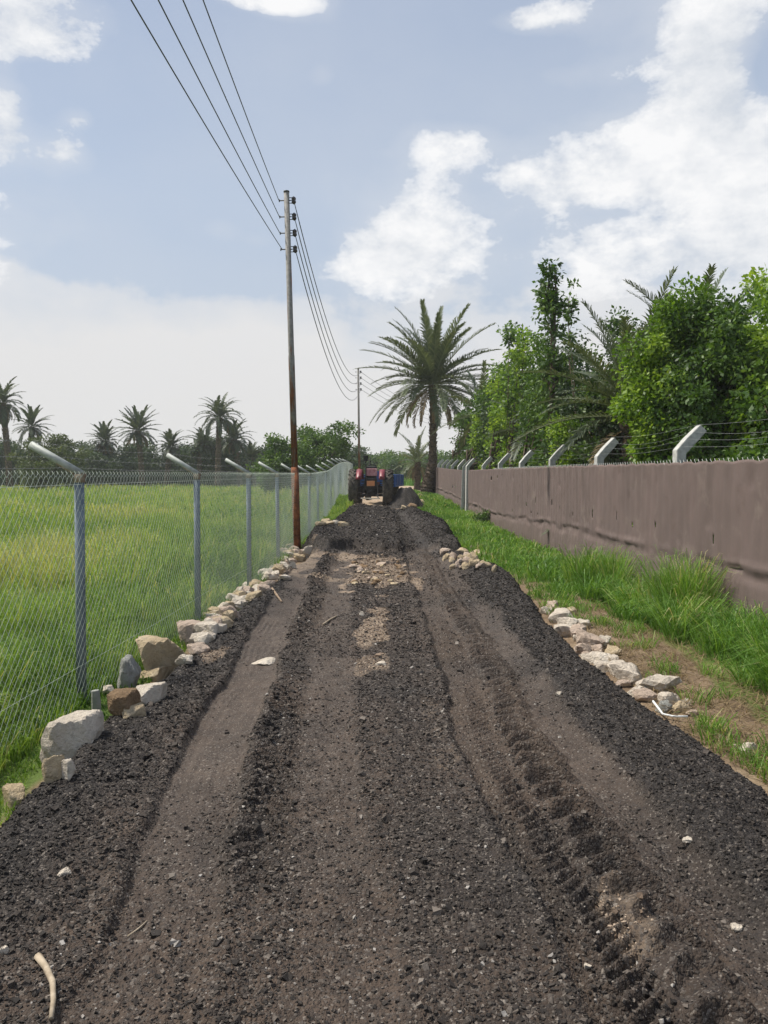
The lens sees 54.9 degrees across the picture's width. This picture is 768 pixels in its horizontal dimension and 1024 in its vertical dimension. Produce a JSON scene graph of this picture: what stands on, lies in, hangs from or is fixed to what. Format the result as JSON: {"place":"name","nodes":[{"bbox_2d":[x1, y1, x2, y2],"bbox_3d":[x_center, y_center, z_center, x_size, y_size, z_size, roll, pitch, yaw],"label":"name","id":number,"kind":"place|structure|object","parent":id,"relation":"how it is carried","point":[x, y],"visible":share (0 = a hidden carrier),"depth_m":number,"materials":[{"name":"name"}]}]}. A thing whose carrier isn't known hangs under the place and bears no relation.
{"place":"outdoors","nodes":[
{"label":"outdoors","id":0,"kind":"place"},
{"bbox_2d":[0,503,767,1023],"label":"road","id":1,"kind":"structure","parent":0,"point":[204,746],"depth_m":3.24,"materials":[{"name":"grey gravel"}]},
{"bbox_2d":[34,952,55,1020],"bbox_3d":[-1.045,1.468,2.300,0.042,0.030,0.328,-2,4,-32],"label":"stick","id":2,"kind":"object","parent":1,"relation":"on","point":[39,958],"visible":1,"depth_m":2.30,"materials":[{"name":"beige wood"}]},
{"bbox_2d":[41,755,64,783],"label":"rock","id":3,"kind":"object","parent":1,"relation":"on","point":[51,767],"visible":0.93,"depth_m":3.74,"materials":[{"name":"beige stone"}]},
{"bbox_2d":[61,758,75,780],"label":"rock","id":4,"kind":"object","parent":1,"relation":"on","point":[68,769],"visible":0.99,"depth_m":3.75,"materials":[{"name":"white stone"}]},
{"bbox_2d":[39,709,103,762],"bbox_3d":[-1.847,1.342,4.375,0.330,0.286,0.309,-6,1,6],"label":"rock","id":5,"kind":"object","parent":1,"relation":"on","point":[68,736],"visible":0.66,"depth_m":4.27,"materials":[{"name":"white stone"}]},
{"bbox_2d":[107,688,140,715],"bbox_3d":[-1.688,1.258,4.786,0.198,0.218,0.164,2,5,13],"label":"rock","id":6,"kind":"object","parent":1,"relation":"on","point":[119,701],"visible":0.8,"depth_m":4.73,"materials":[{"name":"beige stone"}]},
{"bbox_2d":[122,702,145,718],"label":"rock","id":7,"kind":"object","parent":1,"relation":"on","point":[135,710],"visible":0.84,"depth_m":4.72,"materials":[{"name":"beige stone"}]},
{"bbox_2d":[136,682,166,704],"bbox_3d":[-1.615,1.247,5.071,0.203,0.139,0.256,-4,-1,16],"label":"rock","id":8,"kind":"object","parent":1,"relation":"on","point":[154,692],"visible":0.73,"depth_m":5.02,"materials":[{"name":"white stone"}]},
{"bbox_2d":[175,654,192,664],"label":"rock","id":9,"kind":"object","parent":1,"relation":"on","point":[183,659],"visible":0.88,"depth_m":6.10,"materials":[{"name":"white stone"}]},
{"bbox_2d":[187,642,209,654],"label":"rock","id":10,"kind":"object","parent":1,"relation":"on","point":[197,648],"visible":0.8,"depth_m":6.50,"materials":[{"name":"stone"}]},
{"bbox_2d":[193,632,212,643],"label":"rock","id":11,"kind":"object","parent":1,"relation":"on","point":[207,637],"visible":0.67,"depth_m":6.83,"materials":[{"name":"white stone"}]},
{"bbox_2d":[194,621,217,633],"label":"rock","id":12,"kind":"object","parent":1,"relation":"on","point":[209,626],"visible":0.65,"depth_m":7.19,"materials":[{"name":"white stone"}]},
{"bbox_2d":[219,605,240,617],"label":"rock","id":13,"kind":"object","parent":1,"relation":"on","point":[228,607],"visible":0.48,"depth_m":8.05,"materials":[{"name":"stone"}]},
{"bbox_2d":[245,590,262,600],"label":"rock","id":14,"kind":"object","parent":1,"relation":"on","point":[253,594],"visible":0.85,"depth_m":9.32,"materials":[{"name":"beige stone"}]},
{"bbox_2d":[252,657,275,664],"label":"rock","id":15,"kind":"object","parent":1,"relation":"on","point":[268,661],"visible":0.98,"depth_m":6.33,"materials":[{"name":"white stone"}]},
{"bbox_2d":[0,480,767,826],"bbox_3d":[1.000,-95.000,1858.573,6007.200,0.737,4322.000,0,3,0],"label":"ground","id":16,"kind":"structure","parent":0,"point":[34,782],"depth_m":6.01,"materials":[{"name":"brown soil"}]},
{"bbox_2d":[0,439,23,485],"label":"hedge tree","id":17,"kind":"object","parent":16,"relation":"on","point":[16,451],"visible":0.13,"depth_m":85.80,"materials":[{"name":"green plant"}]},
{"bbox_2d":[2,783,24,809],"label":"rock","id":18,"kind":"object","parent":16,"relation":"on","point":[13,793],"visible":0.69,"depth_m":4.14,"materials":[{"name":"beige stone"}]},
{"bbox_2d":[0,376,27,486],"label":"date palm","id":19,"kind":"object","parent":16,"relation":"on","point":[5,413],"visible":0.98,"depth_m":75.50,"materials":[{"name":"green plant"}]},
{"bbox_2d":[0,441,46,485],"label":"hedge tree","id":20,"kind":"object","parent":16,"relation":"on","point":[3,468],"visible":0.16,"depth_m":85.64,"materials":[{"name":"green plant"}]},
{"bbox_2d":[12,404,53,477],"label":"date palm","id":21,"kind":"object","parent":16,"relation":"on","point":[32,430],"visible":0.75,"depth_m":83.07,"materials":[{"name":"green plant"}]},
{"bbox_2d":[6,433,92,489],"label":"bush","id":22,"kind":"object","parent":16,"relation":"on","point":[40,464],"visible":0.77,"depth_m":68.85,"materials":[{"name":"green plant"}]},
{"bbox_2d":[91,689,100,709],"bbox_3d":[-2.198,1.510,5.644,0.074,0.307,0.071,0,3,0],"label":"wooden stake","id":23,"kind":"object","parent":16,"relation":"on","point":[95,700],"visible":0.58,"depth_m":5.61,"materials":[{"name":"wood"}]},
{"bbox_2d":[85,419,122,457],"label":"date palm","id":24,"kind":"object","parent":16,"relation":"on","point":[104,433],"visible":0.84,"depth_m":87.21,"materials":[{"name":"green plant"}]},
{"bbox_2d":[78,451,137,486],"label":"hedge tree","id":25,"kind":"object","parent":16,"relation":"on","point":[104,460],"visible":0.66,"depth_m":84.87,"materials":[{"name":"green plant"}]},
{"bbox_2d":[70,444,154,486],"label":"hedge tree","id":26,"kind":"object","parent":16,"relation":"on","point":[127,470],"visible":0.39,"depth_m":87.43,"materials":[{"name":"green plant"}]},
{"bbox_2d":[91,440,166,484],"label":"hedge tree","id":27,"kind":"object","parent":16,"relation":"on","point":[147,458],"visible":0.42,"depth_m":90.97,"materials":[{"name":"green plant"}]},
{"bbox_2d":[117,654,140,688],"bbox_3d":[-2.203,1.429,6.396,0.225,0.363,0.214,-2,3,-30],"label":"rock","id":28,"kind":"object","parent":16,"relation":"on","point":[130,671],"visible":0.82,"depth_m":6.33,"materials":[{"name":"grey stone"}]},
{"bbox_2d":[112,405,161,485],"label":"date palm","id":29,"kind":"object","parent":16,"relation":"on","point":[137,422],"visible":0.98,"depth_m":81.36,"materials":[{"name":"green plant"}]},
{"bbox_2d":[140,665,168,681],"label":"rock","id":30,"kind":"object","parent":16,"relation":"on","point":[160,673],"visible":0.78,"depth_m":6.61,"materials":[{"name":"beige stone"}]},
{"bbox_2d":[135,635,185,676],"bbox_3d":[-2.039,1.349,6.839,0.479,0.428,0.395,2,4,-2],"label":"rock","id":31,"kind":"object","parent":16,"relation":"on","point":[155,651],"visible":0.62,"depth_m":6.69,"materials":[{"name":"beige stone"}]},
{"bbox_2d":[145,455,189,484],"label":"hedge tree","id":32,"kind":"object","parent":16,"relation":"on","point":[161,479],"visible":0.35,"depth_m":93.78,"materials":[{"name":"green plant"}]},
{"bbox_2d":[150,428,188,484],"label":"date palm","id":33,"kind":"object","parent":16,"relation":"on","point":[169,438],"visible":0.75,"depth_m":85.46,"materials":[{"name":"green plant"}]},
{"bbox_2d":[0,440,352,748],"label":"chain link fence","id":34,"kind":"object","parent":16,"relation":"on","point":[79,476],"visible":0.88,"depth_m":7.61,"materials":[{"name":"metal"}]},
{"bbox_2d":[0,482,354,824],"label":"field grass","id":35,"kind":"structure","parent":16,"relation":"on","point":[342,504],"depth_m":10.37,"materials":[{"name":"green plant"}]},
{"bbox_2d":[176,619,203,647],"bbox_3d":[-2.040,1.355,7.943,0.477,0.371,0.344,-1,5,14],"label":"rock","id":36,"kind":"object","parent":16,"relation":"on","point":[186,629],"visible":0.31,"depth_m":7.82,"materials":[{"name":"stone"}]},
{"bbox_2d":[182,427,221,485],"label":"date palm","id":37,"kind":"object","parent":16,"relation":"on","point":[203,447],"visible":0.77,"depth_m":83.24,"materials":[{"name":"green plant"}]},
{"bbox_2d":[172,436,250,487],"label":"hedge tree","id":38,"kind":"object","parent":16,"relation":"on","point":[210,463],"visible":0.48,"depth_m":84.61,"materials":[{"name":"green plant"}]},
{"bbox_2d":[193,392,243,486],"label":"date palm","id":39,"kind":"object","parent":16,"relation":"on","point":[219,410],"visible":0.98,"depth_m":79.39,"materials":[{"name":"green plant"}]},
{"bbox_2d":[212,418,253,485],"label":"date palm","id":40,"kind":"object","parent":16,"relation":"on","point":[234,444],"visible":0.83,"depth_m":82.46,"materials":[{"name":"green plant"}]},
{"bbox_2d":[239,442,263,485],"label":"date palm","id":41,"kind":"object","parent":16,"relation":"on","point":[253,453],"visible":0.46,"depth_m":85.39,"materials":[{"name":"green plant"}]},
{"bbox_2d":[245,432,312,494],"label":"broadleaf tree","id":42,"kind":"object","parent":16,"relation":"on","point":[279,453],"visible":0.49,"depth_m":46.27,"materials":[{"name":"green plant"}]},
{"bbox_2d":[279,190,300,548],"bbox_3d":[-2.108,-3.154,17.059,0.391,8.330,0.176,-1,3,0],"label":"utility pole","id":43,"kind":"object","parent":16,"relation":"on","point":[294,452],"visible":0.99,"depth_m":17.00,"materials":[{"name":"paint"}]},
{"bbox_2d":[130,0,446,427],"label":"power cable","id":44,"kind":"object","parent":43,"relation":"attached to","point":[237,178],"visible":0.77,"depth_m":11.22,"materials":[{"name":"rubber"}]},
{"bbox_2d":[158,0,444,423],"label":"power cable","id":45,"kind":"object","parent":43,"relation":"attached to","point":[248,174],"visible":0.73,"depth_m":12.04,"materials":[{"name":"rubber"}]},
{"bbox_2d":[182,0,444,419],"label":"power cable","id":46,"kind":"object","parent":43,"relation":"attached to","point":[262,179],"visible":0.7,"depth_m":13.38,"materials":[{"name":"rubber"}]},
{"bbox_2d":[203,0,443,415],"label":"power cable","id":47,"kind":"object","parent":43,"relation":"attached to","point":[270,178],"visible":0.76,"depth_m":14.40,"materials":[{"name":"rubber"}]},
{"bbox_2d":[286,419,364,486],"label":"broadleaf tree","id":48,"kind":"object","parent":16,"relation":"on","point":[329,445],"visible":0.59,"depth_m":48.67,"materials":[{"name":"green plant"}]},
{"bbox_2d":[332,444,374,471],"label":"hedge tree","id":49,"kind":"object","parent":16,"relation":"on","point":[355,452],"visible":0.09,"depth_m":86.47,"materials":[{"name":"green plant"}]},
{"bbox_2d":[355,369,361,468],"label":"utility pole","id":50,"kind":"object","parent":16,"relation":"on","point":[358,390],"visible":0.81,"depth_m":46.70,"materials":[{"name":"paint"}]},
{"bbox_2d":[348,455,393,505],"bbox_3d":[-0.521,-1.300,32.313,1.877,2.279,3.725,0,3,2],"label":"tractor","id":51,"kind":"object","parent":16,"relation":"on","point":[374,478],"visible":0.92,"depth_m":31.08,"materials":[{"name":"paint"}]},
{"bbox_2d":[368,452,389,467],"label":"distant tree","id":52,"kind":"object","parent":16,"relation":"on","point":[377,460],"visible":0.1,"depth_m":106.85,"materials":[{"name":"green plant"}]},
{"bbox_2d":[360,474,403,499],"bbox_3d":[0.002,-1.224,36.492,1.760,1.260,3.986,0,3,9],"label":"farm trailer","id":53,"kind":"object","parent":16,"relation":"on","point":[398,479],"visible":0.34,"depth_m":35.43,"materials":[{"name":"blue paint"}]},
{"bbox_2d":[376,455,425,479],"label":"distant tree","id":54,"kind":"object","parent":16,"relation":"on","point":[392,463],"visible":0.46,"depth_m":103.39,"materials":[{"name":"green plant"}]},
{"bbox_2d":[388,487,424,508],"bbox_3d":[0.918,-0.529,31.415,2.400,1.086,3.400,0,3,0],"label":"gravel heap","id":55,"kind":"object","parent":16,"relation":"on","point":[406,496],"visible":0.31,"depth_m":30.80,"materials":[{"name":"grey gravel"}]},
{"bbox_2d":[392,428,443,489],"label":"date palm","id":56,"kind":"object","parent":16,"relation":"on","point":[418,455],"visible":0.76,"depth_m":57.68,"materials":[{"name":"green plant"}]},
{"bbox_2d":[403,452,450,477],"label":"distant tree","id":57,"kind":"object","parent":16,"relation":"on","point":[439,458],"visible":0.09,"depth_m":104.47,"materials":[{"name":"green plant"}]},
{"bbox_2d":[355,299,500,492],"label":"date palm","id":58,"kind":"object","parent":16,"relation":"on","point":[430,360],"visible":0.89,"depth_m":44.60,"materials":[{"name":"green plant"}]},
{"bbox_2d":[420,462,436,492],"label":"palm stump","id":59,"kind":"object","parent":16,"relation":"on","point":[427,483],"visible":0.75,"depth_m":44.85,"materials":[{"name":"brown plant"}]},
{"bbox_2d":[448,397,472,469],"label":"broadleaf tree","id":60,"kind":"object","parent":16,"relation":"on","point":[457,451],"visible":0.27,"depth_m":39.49,"materials":[{"name":"green plant"}]},
{"bbox_2d":[432,360,500,448],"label":"date palm","id":61,"kind":"object","parent":16,"relation":"on","point":[469,390],"visible":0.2,"depth_m":36.69,"materials":[{"name":"green plant"}]},
{"bbox_2d":[464,389,491,504],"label":"broadleaf tree","id":62,"kind":"object","parent":16,"relation":"on","point":[477,462],"visible":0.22,"depth_m":32.71,"materials":[{"name":"green plant"}]},
{"bbox_2d":[464,376,491,466],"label":"broadleaf tree","id":63,"kind":"object","parent":16,"relation":"on","point":[481,392],"visible":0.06,"depth_m":32.33,"materials":[{"name":"green plant"}]},
{"bbox_2d":[472,509,489,522],"bbox_3d":[3.300,0.285,24.523,0.751,0.834,0.727,0,3,0],"label":"shrub","id":64,"kind":"object","parent":16,"relation":"on","point":[483,516],"visible":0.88,"depth_m":24.45,"materials":[{"name":"green plant"}]},
{"bbox_2d":[483,359,521,479],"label":"broadleaf tree","id":65,"kind":"object","parent":16,"relation":"on","point":[495,426],"visible":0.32,"depth_m":27.88,"materials":[{"name":"green plant"}]},
{"bbox_2d":[472,322,533,460],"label":"broadleaf tree","id":66,"kind":"object","parent":16,"relation":"on","point":[484,408],"visible":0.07,"depth_m":30.71,"materials":[{"name":"green plant"}]},
{"bbox_2d":[483,370,531,466],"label":"date palm","id":67,"kind":"object","parent":16,"relation":"on","point":[512,456],"visible":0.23,"depth_m":24.82,"materials":[{"name":"green plant"}]},
{"bbox_2d":[498,325,517,453],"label":"sapling","id":68,"kind":"object","parent":16,"relation":"on","point":[508,339],"visible":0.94,"depth_m":24.76,"materials":[{"name":"green plant"}]},
{"bbox_2d":[487,320,542,468],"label":"broadleaf tree","id":69,"kind":"object","parent":16,"relation":"on","point":[519,358],"visible":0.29,"depth_m":25.47,"materials":[{"name":"green plant"}]},
{"bbox_2d":[513,368,568,505],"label":"broadleaf tree","id":70,"kind":"object","parent":16,"relation":"on","point":[532,421],"visible":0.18,"depth_m":21.62,"materials":[{"name":"green plant"}]},
{"bbox_2d":[516,321,579,514],"bbox_3d":[4.780,-2.197,20.829,1.821,6.461,3.170,0,3,0],"label":"broadleaf tree","id":71,"kind":"object","parent":16,"relation":"on","point":[532,399],"visible":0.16,"depth_m":20.74,"materials":[{"name":"green plant"}]},
{"bbox_2d":[529,257,582,467],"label":"slender tree","id":72,"kind":"object","parent":16,"relation":"on","point":[551,305],"visible":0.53,"depth_m":19.68,"materials":[{"name":"green plant"}]},
{"bbox_2d":[548,608,573,622],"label":"rock","id":73,"kind":"object","parent":16,"relation":"on","point":[559,612],"visible":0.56,"depth_m":8.60,"materials":[{"name":"white stone"}]},
{"bbox_2d":[554,624,570,636],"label":"rock","id":74,"kind":"object","parent":16,"relation":"on","point":[562,630],"visible":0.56,"depth_m":7.87,"materials":[{"name":"white stone"}]},
{"bbox_2d":[527,342,602,513],"bbox_3d":[5.449,-1.900,20.922,2.893,5.851,2.966,0,3,0],"label":"broadleaf tree","id":75,"kind":"object","parent":16,"relation":"on","point":[567,367],"visible":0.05,"depth_m":20.53,"materials":[{"name":"green plant"}]},
{"bbox_2d":[539,412,593,466],"bbox_3d":[4.416,-0.692,18.477,1.802,3.569,2.044,-3,4,-41],"label":"bush","id":76,"kind":"object","parent":16,"relation":"on","point":[567,458],"visible":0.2,"depth_m":18.42,"materials":[{"name":"green plant"}]},
{"bbox_2d":[557,617,578,625],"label":"rock","id":77,"kind":"object","parent":16,"relation":"on","point":[568,620],"visible":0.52,"depth_m":8.33,"materials":[{"name":"white stone"}]},
{"bbox_2d":[558,278,581,411],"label":"sapling","id":78,"kind":"object","parent":16,"relation":"on","point":[573,304],"visible":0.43,"depth_m":20.23,"materials":[{"name":"green plant"}]},
{"bbox_2d":[547,325,605,465],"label":"broadleaf tree","id":79,"kind":"object","parent":16,"relation":"on","point":[567,406],"visible":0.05,"depth_m":18.82,"materials":[{"name":"green plant"}]},
{"bbox_2d":[574,643,590,654],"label":"rock","id":80,"kind":"object","parent":16,"relation":"on","point":[579,648],"visible":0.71,"depth_m":7.12,"materials":[{"name":"stone"}]},
{"bbox_2d":[540,405,632,536],"bbox_3d":[5.719,-0.519,16.566,4.564,3.997,4.853,0,3,0],"label":"date palm","id":81,"kind":"object","parent":16,"relation":"on","point":[588,441],"visible":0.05,"depth_m":16.39,"materials":[{"name":"green plant"}]},
{"bbox_2d":[413,489,767,782],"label":"verge grass","id":82,"kind":"structure","parent":16,"relation":"on","point":[679,607],"depth_m":8.40,"materials":[{"name":"green plant"}]},
{"bbox_2d":[576,627,604,644],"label":"rock","id":83,"kind":"object","parent":16,"relation":"on","point":[584,636],"visible":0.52,"depth_m":7.29,"materials":[{"name":"stone"}]},
{"bbox_2d":[580,651,610,663],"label":"rock","id":84,"kind":"object","parent":16,"relation":"on","point":[592,655],"visible":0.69,"depth_m":6.80,"materials":[{"name":"white stone"}]},
{"bbox_2d":[434,419,767,623],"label":"clad fence","id":85,"kind":"object","parent":16,"relation":"on","point":[681,501],"visible":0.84,"depth_m":10.81,"materials":[{"name":"concrete"}]},
{"bbox_2d":[594,660,608,671],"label":"rock","id":86,"kind":"object","parent":16,"relation":"on","point":[599,664],"visible":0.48,"depth_m":6.49,"materials":[{"name":"white stone"}]},
{"bbox_2d":[567,305,644,517],"bbox_3d":[5.501,-1.866,17.428,2.332,6.090,2.770,0,3,0],"label":"broadleaf tree","id":87,"kind":"object","parent":16,"relation":"on","point":[614,327],"visible":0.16,"depth_m":17.25,"materials":[{"name":"green plant"}]},
{"bbox_2d":[513,265,702,526],"bbox_3d":[5.211,-1.874,15.828,4.959,6.134,4.666,0,3,0],"label":"date palm","id":88,"kind":"object","parent":16,"relation":"on","point":[624,325],"visible":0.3,"depth_m":15.56,"materials":[{"name":"green plant"}]},
{"bbox_2d":[609,662,641,684],"bbox_3d":[2.025,1.370,6.164,0.323,0.185,0.225,15,18,13],"label":"rock","id":89,"kind":"object","parent":16,"relation":"on","point":[629,671],"visible":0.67,"depth_m":6.13,"materials":[{"name":"white stone"}]},
{"bbox_2d":[632,688,657,701],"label":"rock","id":90,"kind":"object","parent":16,"relation":"on","point":[643,694],"visible":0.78,"depth_m":5.70,"materials":[{"name":"stone"}]},
{"bbox_2d":[534,595,767,792],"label":"dry straw","id":91,"kind":"object","parent":16,"relation":"on","point":[756,696],"visible":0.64,"depth_m":5.93,"materials":[{"name":"brown plant"}]},
{"bbox_2d":[635,674,681,692],"bbox_3d":[2.216,1.403,5.960,0.371,0.215,0.214,3,19,11],"label":"rock","id":92,"kind":"object","parent":16,"relation":"on","point":[658,682],"visible":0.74,"depth_m":5.88,"materials":[{"name":"white stone"}]},
{"bbox_2d":[605,271,719,526],"bbox_3d":[5.058,-1.388,13.404,2.092,5.546,1.935,-3,4,-43],"label":"broadleaf tree","id":93,"kind":"object","parent":16,"relation":"on","point":[631,403],"visible":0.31,"depth_m":13.02,"materials":[{"name":"green plant"}]},
{"bbox_2d":[655,699,671,712],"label":"rock","id":94,"kind":"object","parent":16,"relation":"on","point":[664,705],"visible":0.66,"depth_m":5.41,"materials":[{"name":"grey stone"}]},
{"bbox_2d":[571,324,757,519],"bbox_3d":[6.383,-1.605,17.128,4.493,5.596,3.810,-2,3,-27],"label":"broadleaf tree","id":95,"kind":"object","parent":16,"relation":"on","point":[610,428],"visible":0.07,"depth_m":16.64,"materials":[{"name":"green plant"}]},
{"bbox_2d":[657,692,682,705],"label":"rock","id":96,"kind":"object","parent":16,"relation":"on","point":[669,696],"visible":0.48,"depth_m":5.56,"materials":[{"name":"white stone"}]},
{"bbox_2d":[580,263,760,395],"bbox_3d":[7.037,-2.210,16.910,4.412,6.728,4.666,2,4,38],"label":"date palm","id":97,"kind":"object","parent":16,"relation":"on","point":[710,270],"visible":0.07,"depth_m":16.46,"materials":[{"name":"green plant"}]},
{"bbox_2d":[671,700,691,712],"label":"rock","id":98,"kind":"object","parent":16,"relation":"on","point":[681,705],"visible":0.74,"depth_m":5.39,"materials":[{"name":"beige stone"}]},
{"bbox_2d":[633,281,767,463],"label":"broadleaf tree","id":99,"kind":"object","parent":16,"relation":"on","point":[709,410],"visible":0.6,"depth_m":12.27,"materials":[{"name":"green plant"}]},
{"bbox_2d":[653,430,751,540],"bbox_3d":[5.786,0.053,11.847,2.304,2.829,2.389,-2,4,-38],"label":"undergrowth bush","id":100,"kind":"object","parent":16,"relation":"on","point":[719,453],"visible":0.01,"depth_m":11.75,"materials":[{"name":"green plant"}]},
{"bbox_2d":[703,262,767,433],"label":"broadleaf tree","id":101,"kind":"object","parent":16,"relation":"on","point":[758,289],"visible":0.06,"depth_m":13.51,"materials":[{"name":"green plant"}]},
{"bbox_2d":[706,281,767,461],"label":"broadleaf tree","id":102,"kind":"object","parent":16,"relation":"on","point":[762,343],"visible":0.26,"depth_m":11.74,"materials":[{"name":"green plant"}]},
{"bbox_2d":[713,359,767,460],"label":"undergrowth bush","id":103,"kind":"object","parent":16,"relation":"on","point":[751,411],"visible":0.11,"depth_m":11.17,"materials":[{"name":"green plant"}]},
{"bbox_2d":[713,436,767,543],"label":"undergrowth bush","id":104,"kind":"object","parent":16,"relation":"on","point":[754,454],"visible":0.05,"depth_m":10.06,"materials":[{"name":"green plant"}]},
{"bbox_2d":[0,0,767,458],"label":"sky","id":105,"kind":"structure","parent":0,"point":[434,151],"materials":[{"name":"blue"}]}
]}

